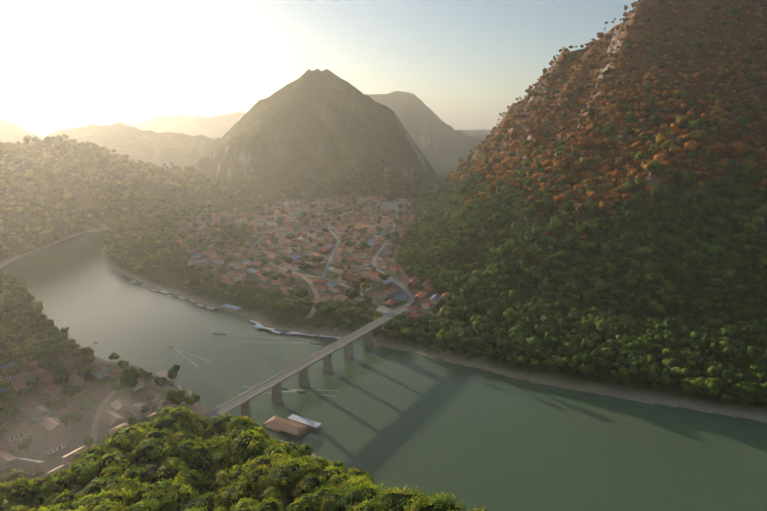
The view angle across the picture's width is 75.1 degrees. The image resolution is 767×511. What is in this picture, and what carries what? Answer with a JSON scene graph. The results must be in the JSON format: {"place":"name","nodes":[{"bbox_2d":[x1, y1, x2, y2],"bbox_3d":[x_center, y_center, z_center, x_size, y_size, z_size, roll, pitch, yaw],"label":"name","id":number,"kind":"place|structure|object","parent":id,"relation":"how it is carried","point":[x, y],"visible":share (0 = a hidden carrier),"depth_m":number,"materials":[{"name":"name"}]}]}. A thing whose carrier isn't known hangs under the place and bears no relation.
{"place":"outdoors","nodes":[
{"label":"outdoors","id":0,"kind":"place"},
{"bbox_2d":[0,154,766,510],"bbox_3d":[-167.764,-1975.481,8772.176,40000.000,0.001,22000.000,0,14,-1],"label":"river water","id":1,"kind":"structure","parent":0,"point":[596,422],"depth_m":370.22,"materials":[{"name":"green liquid"}]},
{"bbox_2d":[94,273,340,395],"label":"boats","id":2,"kind":"object","parent":1,"relation":"on","point":[262,327],"visible":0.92,"depth_m":524.94,"materials":[{"name":"white"}]},
{"bbox_2d":[155,304,321,438],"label":"buildings","id":3,"kind":"structure","parent":1,"relation":"on","point":[300,431],"depth_m":355.70,"materials":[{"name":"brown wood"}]},
{"bbox_2d":[174,333,338,396],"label":"boat wakes","id":4,"kind":"object","parent":1,"relation":"on","point":[269,342],"visible":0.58,"depth_m":470.80,"materials":[{"name":"liquid"}]},
{"bbox_2d":[202,306,408,419],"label":"bridge","id":5,"kind":"structure","parent":1,"relation":"in","point":[282,376],"depth_m":411.35,"materials":[{"name":"concrete"}]},
{"bbox_2d":[0,0,766,510],"bbox_3d":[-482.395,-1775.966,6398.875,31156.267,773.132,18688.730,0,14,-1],"label":"terrain","id":6,"kind":"structure","parent":0,"point":[596,382],"depth_m":790.50,"materials":[{"name":"green plant"}]},
{"bbox_2d":[0,344,175,478],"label":"village houses","id":7,"kind":"structure","parent":6,"relation":"on","point":[97,370],"depth_m":357.24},
{"bbox_2d":[0,408,458,510],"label":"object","id":8,"kind":"object","parent":6,"relation":"on","point":[359,498],"visible":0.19,"depth_m":179.22,"materials":[{"name":"green plant"}]},
{"bbox_2d":[0,406,486,510],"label":"tree","id":9,"kind":"object","parent":8,"relation":"on","point":[130,495],"depth_m":179.43,"materials":[{"name":"green plant"}]},
{"bbox_2d":[90,202,414,446],"bbox_3d":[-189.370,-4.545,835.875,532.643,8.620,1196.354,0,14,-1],"label":"town roads","id":10,"kind":"structure","parent":6,"relation":"on","point":[310,315],"depth_m":649.02,"materials":[{"name":"grey asphalt"}]},
{"bbox_2d":[175,195,447,318],"bbox_3d":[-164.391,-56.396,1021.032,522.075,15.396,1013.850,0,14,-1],"label":"town houses","id":11,"kind":"structure","parent":6,"relation":"on","point":[427,288],"depth_m":825.46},
{"bbox_2d":[0,0,766,450],"bbox_3d":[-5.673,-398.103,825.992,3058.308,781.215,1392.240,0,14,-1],"label":"forest trees","id":12,"kind":"object","parent":6,"relation":"on","point":[564,340],"depth_m":623.87,"materials":[{"name":"green plant"}]},
{"bbox_2d":[0,0,766,510],"label":"sky","id":13,"kind":"structure","parent":0,"point":[65,64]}
]}

